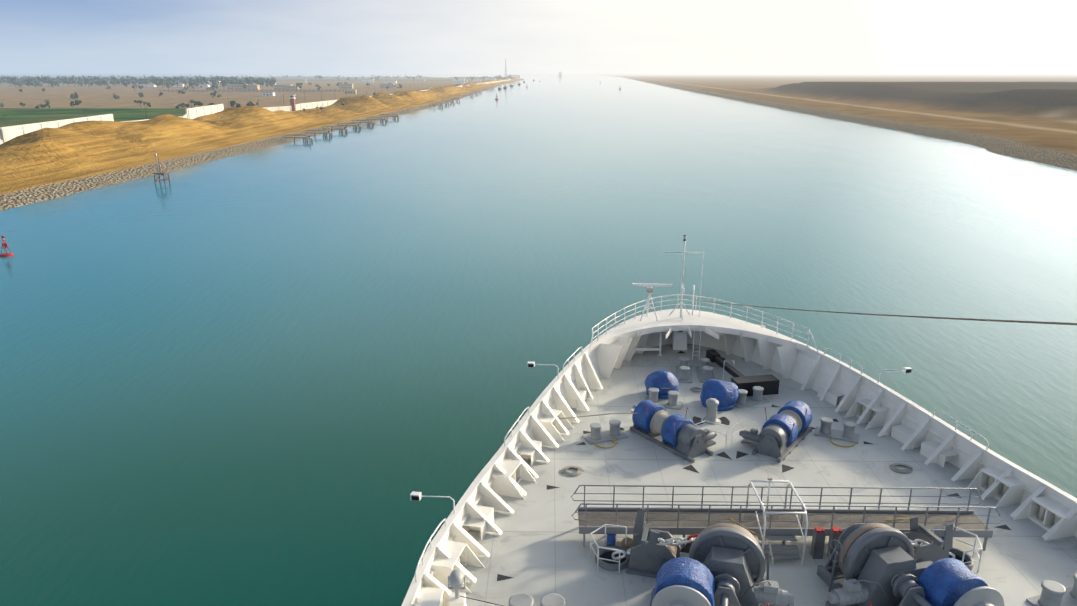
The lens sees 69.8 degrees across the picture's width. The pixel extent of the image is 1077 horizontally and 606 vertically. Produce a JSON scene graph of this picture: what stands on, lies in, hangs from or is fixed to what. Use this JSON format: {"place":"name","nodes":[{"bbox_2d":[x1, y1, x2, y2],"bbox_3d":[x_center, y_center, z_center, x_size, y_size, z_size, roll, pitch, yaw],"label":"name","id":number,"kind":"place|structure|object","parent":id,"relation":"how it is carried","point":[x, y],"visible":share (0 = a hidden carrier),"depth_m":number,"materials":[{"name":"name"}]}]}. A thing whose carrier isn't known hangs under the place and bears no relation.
{"place":"outdoors","nodes":[
{"label":"outdoors","id":0,"kind":"place"},
{"bbox_2d":[0,74,1076,605],"bbox_3d":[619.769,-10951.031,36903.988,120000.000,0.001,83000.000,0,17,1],"label":"canal water","id":1,"kind":"structure","parent":0,"point":[296,372],"depth_m":99.38,"materials":[{"name":"teal liquid"}]},
{"bbox_2d":[0,235,13,256],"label":"buoy","id":2,"kind":"object","parent":1,"relation":"in","point":[4,245],"visible":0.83,"depth_m":124.26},
{"bbox_2d":[154,153,169,184],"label":"beacon","id":3,"kind":"object","parent":1,"relation":"in","point":[161,173],"visible":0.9,"depth_m":204.21,"materials":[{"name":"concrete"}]},
{"bbox_2d":[283,89,491,141],"bbox_3d":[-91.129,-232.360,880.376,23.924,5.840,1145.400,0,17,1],"label":"jetties","id":4,"kind":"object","parent":1,"relation":"in","point":[345,129],"visible":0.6,"depth_m":409.72,"materials":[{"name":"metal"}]},
{"bbox_2d":[498,79,534,88],"bbox_3d":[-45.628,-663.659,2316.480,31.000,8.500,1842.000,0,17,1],"label":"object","id":5,"kind":"object","parent":1,"relation":"on","point":[499,87],"visible":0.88,"depth_m":1632.42,"materials":[{"name":"metal"}]},
{"bbox_2d":[402,309,1076,605],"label":"ship hull","id":6,"kind":"object","parent":1,"relation":"on","point":[536,550],"visible":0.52,"depth_m":33.75,"materials":[{"name":"paint"}]},
{"bbox_2d":[418,569,502,605],"bbox_3d":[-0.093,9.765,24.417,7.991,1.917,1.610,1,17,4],"label":"searchlight","id":7,"kind":"object","parent":6,"relation":"on","point":[456,580],"visible":1,"depth_m":24.81,"materials":[{"name":"white paint"}]},
{"bbox_2d":[509,593,564,605],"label":"bollard pair","id":8,"kind":"object","parent":6,"relation":"on","point":[525,599],"visible":1,"depth_m":25.92},
{"bbox_2d":[582,419,627,444],"bbox_3d":[3.296,6.285,38.149,2.049,0.755,0.950,-6,18,-21],"label":"bollard pair","id":9,"kind":"object","parent":6,"relation":"on","point":[596,435],"visible":1,"depth_m":38.03},
{"bbox_2d":[590,507,698,577],"bbox_3d":[4.616,8.598,28.104,5.494,2.050,1.981,3,17,11],"label":"stopper","id":10,"kind":"object","parent":6,"relation":"on","point":[650,552],"visible":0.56,"depth_m":27.87,"materials":[{"name":"grey paint"}]},
{"bbox_2d":[635,332,661,355],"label":"workbench","id":11,"kind":"object","parent":6,"relation":"on","point":[651,349],"visible":0.77,"depth_m":49.03,"materials":[{"name":"grey metal"}]},
{"bbox_2d":[410,361,911,513],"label":"floodlights","id":12,"kind":"object","parent":6,"relation":"on","point":[416,496],"visible":1,"depth_m":39.60,"materials":[{"name":"white metal"}]},
{"bbox_2d":[644,370,678,398],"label":"tarp bundle","id":13,"kind":"object","parent":6,"relation":"on","point":[664,382],"visible":0.67,"depth_m":42.68,"materials":[{"name":"blue fabric"}]},
{"bbox_2d":[644,387,683,409],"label":"bollard pair","id":14,"kind":"object","parent":6,"relation":"on","point":[671,402],"visible":0.98,"depth_m":41.84},
{"bbox_2d":[620,400,731,472],"bbox_3d":[6.558,5.966,37.709,3.274,1.617,6.200,-11,20,-34],"label":"mooring winch","id":15,"kind":"object","parent":6,"relation":"on","point":[687,439],"visible":0.98,"depth_m":36.86,"materials":[{"name":"metal"}]},
{"bbox_2d":[672,331,686,352],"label":"metal box","id":16,"kind":"object","parent":6,"relation":"on","point":[679,340],"visible":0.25,"depth_m":50.30,"materials":[{"name":"grey metal"}]},
{"bbox_2d":[676,357,691,382],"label":"bollard pair","id":17,"kind":"object","parent":6,"relation":"on","point":[683,372],"visible":0.98,"depth_m":45.39},
{"bbox_2d":[692,328,700,359],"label":"ladder","id":18,"kind":"object","parent":6,"relation":"on","point":[699,345],"visible":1,"depth_m":48.27,"materials":[{"name":"grey metal"}]},
{"bbox_2d":[590,309,808,378],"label":"bow platform","id":19,"kind":"structure","parent":6,"relation":"on","point":[615,347],"depth_m":47.60,"materials":[{"name":"white metal"}]},
{"bbox_2d":[632,283,671,320],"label":"radar antenna","id":20,"kind":"object","parent":19,"relation":"on","point":[649,289],"visible":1,"depth_m":48.83,"materials":[{"name":"metal"}]},
{"bbox_2d":[664,235,703,319],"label":"mast","id":21,"kind":"object","parent":19,"relation":"on","point":[682,288],"visible":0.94,"depth_m":49.29,"materials":[{"name":"white metal"}]},
{"bbox_2d":[694,300,1076,324],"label":"cable","id":22,"kind":"object","parent":21,"relation":"attached to","point":[1040,322],"visible":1,"depth_m":16.93,"materials":[{"name":"metal"}]},
{"bbox_2d":[588,294,818,353],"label":"railing","id":23,"kind":"object","parent":19,"relation":"on","point":[661,301],"visible":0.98,"depth_m":47.95,"materials":[{"name":"white metal"}]},
{"bbox_2d":[415,347,988,581],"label":"railings","id":24,"kind":"object","parent":6,"relation":"on","point":[440,523],"visible":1,"depth_m":34.93,"materials":[{"name":"white metal"}]},
{"bbox_2d":[695,358,715,382],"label":"bollard pair","id":25,"kind":"object","parent":6,"relation":"on","point":[704,369],"visible":0.98,"depth_m":45.60},
{"bbox_2d":[692,398,729,424],"bbox_3d":[8.952,5.532,39.866,1.900,1.220,1.090,0,17,1],"label":"bollard","id":26,"kind":"object","parent":6,"relation":"on","point":[711,410],"visible":0.98,"depth_m":39.73,"materials":[{"name":"white metal"}]},
{"bbox_2d":[700,379,738,410],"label":"tarp bundle","id":27,"kind":"object","parent":6,"relation":"on","point":[725,394],"visible":0.85,"depth_m":41.26,"materials":[{"name":"blue fabric"}]},
{"bbox_2d":[650,523,793,605],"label":"anchor windlass","id":28,"kind":"object","parent":6,"relation":"on","point":[723,564],"visible":1,"depth_m":25.17,"materials":[{"name":"metal"}]},
{"bbox_2d":[558,387,912,475],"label":"mooring ropes","id":29,"kind":"object","parent":6,"relation":"on","point":[580,470],"visible":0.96,"depth_m":35.28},
{"bbox_2d":[700,349,779,396],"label":"spare anchor","id":30,"kind":"object","parent":6,"relation":"on","point":[769,384],"visible":0.85,"depth_m":43.31,"materials":[{"name":"black paint"}]},
{"bbox_2d":[411,353,1076,605],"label":"bulwark brackets","id":31,"kind":"object","parent":6,"relation":"on","point":[479,518],"visible":0.81,"depth_m":35.94,"materials":[{"name":"white metal"}]},
{"bbox_2d":[416,398,1076,605],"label":"fairleads","id":32,"kind":"object","parent":6,"relation":"on","point":[1047,513],"visible":0.73,"depth_m":32.07,"materials":[{"name":"white metal"}]},
{"bbox_2d":[735,386,769,407],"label":"bollard pair","id":33,"kind":"object","parent":6,"relation":"on","point":[743,400],"visible":0.92,"depth_m":42.09},
{"bbox_2d":[497,405,1010,580],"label":"deck markings","id":34,"kind":"object","parent":6,"relation":"on","point":[503,577],"visible":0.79,"depth_m":33.03,"materials":[{"name":"grey paint"}]},
{"bbox_2d":[731,400,811,472],"bbox_3d":[11.796,5.961,37.725,3.274,1.617,6.200,12,20,35],"label":"mooring winch","id":35,"kind":"object","parent":6,"relation":"on","point":[786,425],"visible":1,"depth_m":36.79,"materials":[{"name":"metal"}]},
{"bbox_2d":[571,485,1002,550],"bbox_3d":[9.291,8.301,29.452,16.091,1.851,1.909,0,17,1],"label":"catwalk","id":36,"kind":"object","parent":6,"relation":"on","point":[681,521],"visible":0.9,"depth_m":29.73,"materials":[{"name":"brown"}]},
{"bbox_2d":[746,477,841,565],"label":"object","id":37,"kind":"object","parent":6,"relation":"on","point":[818,542],"visible":0.77,"depth_m":28.55,"materials":[{"name":"white paint"}]},
{"bbox_2d":[814,417,859,442],"bbox_3d":[14.841,6.230,38.333,2.069,0.755,0.950,8,18,25],"label":"bollard pair","id":38,"kind":"object","parent":6,"relation":"on","point":[847,434],"visible":1,"depth_m":38.23},
{"bbox_2d":[817,523,1003,605],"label":"windlass","id":39,"kind":"object","parent":6,"relation":"on","point":[872,564],"visible":1,"depth_m":25.28,"materials":[{"name":"metal"}]},
{"bbox_2d":[903,516,982,572],"bbox_3d":[13.421,8.610,28.065,5.494,2.050,1.981,-3,17,-9],"label":"stopper","id":40,"kind":"object","parent":6,"relation":"on","point":[921,539],"visible":0.52,"depth_m":27.73,"materials":[{"name":"grey paint"}]},
{"bbox_2d":[1026,572,1076,605],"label":"bollard pair","id":41,"kind":"object","parent":6,"relation":"on","point":[1053,593],"visible":1,"depth_m":26.02},
{"bbox_2d":[0,74,1076,210],"bbox_3d":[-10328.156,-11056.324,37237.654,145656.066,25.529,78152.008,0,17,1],"label":"ground","id":42,"kind":"structure","parent":0,"point":[1031,117],"depth_m":487.33,"materials":[{"name":"beige sand"}]},
{"bbox_2d":[0,85,388,111],"bbox_3d":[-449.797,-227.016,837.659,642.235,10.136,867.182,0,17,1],"label":"field bushes","id":43,"kind":"object","parent":42,"relation":"on","point":[182,105],"visible":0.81,"depth_m":579.66,"materials":[{"name":"green plant"}]},
{"bbox_2d":[0,74,421,87],"bbox_3d":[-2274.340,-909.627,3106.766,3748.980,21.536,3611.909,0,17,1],"label":"treeline","id":44,"kind":"object","parent":42,"relation":"on","point":[72,79],"visible":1,"depth_m":1556.77,"materials":[{"name":"green plant"}]},
{"bbox_2d":[1,78,484,126],"bbox_3d":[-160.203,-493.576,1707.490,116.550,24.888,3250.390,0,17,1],"label":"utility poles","id":45,"kind":"object","parent":42,"relation":"on","point":[220,99],"visible":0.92,"depth_m":521.04,"materials":[{"name":"metal"}]},
{"bbox_2d":[0,79,510,143],"bbox_3d":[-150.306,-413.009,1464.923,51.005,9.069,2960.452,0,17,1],"label":"bank wall","id":46,"kind":"structure","parent":42,"relation":"on","point":[8,133],"depth_m":343.19,"materials":[{"name":"concrete"}]},
{"bbox_2d":[289,95,295,110],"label":"watch tower","id":47,"kind":"structure","parent":42,"relation":"on","point":[292,98],"depth_m":528.93,"materials":[{"name":"concrete"}]},
{"bbox_2d":[132,74,514,89],"bbox_3d":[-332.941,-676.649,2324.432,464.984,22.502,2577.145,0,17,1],"label":"buildings","id":48,"kind":"structure","parent":42,"relation":"on","point":[214,85],"depth_m":1237.75,"materials":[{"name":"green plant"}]},
{"bbox_2d":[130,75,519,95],"bbox_3d":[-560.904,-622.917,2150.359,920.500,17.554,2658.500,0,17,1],"label":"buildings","id":49,"kind":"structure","parent":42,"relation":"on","point":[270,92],"depth_m":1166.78,"materials":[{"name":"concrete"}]},
{"bbox_2d":[0,0,1076,73],"label":"sky","id":50,"kind":"structure","parent":0,"point":[37,36],"materials":[{"name":"white"}]}
]}

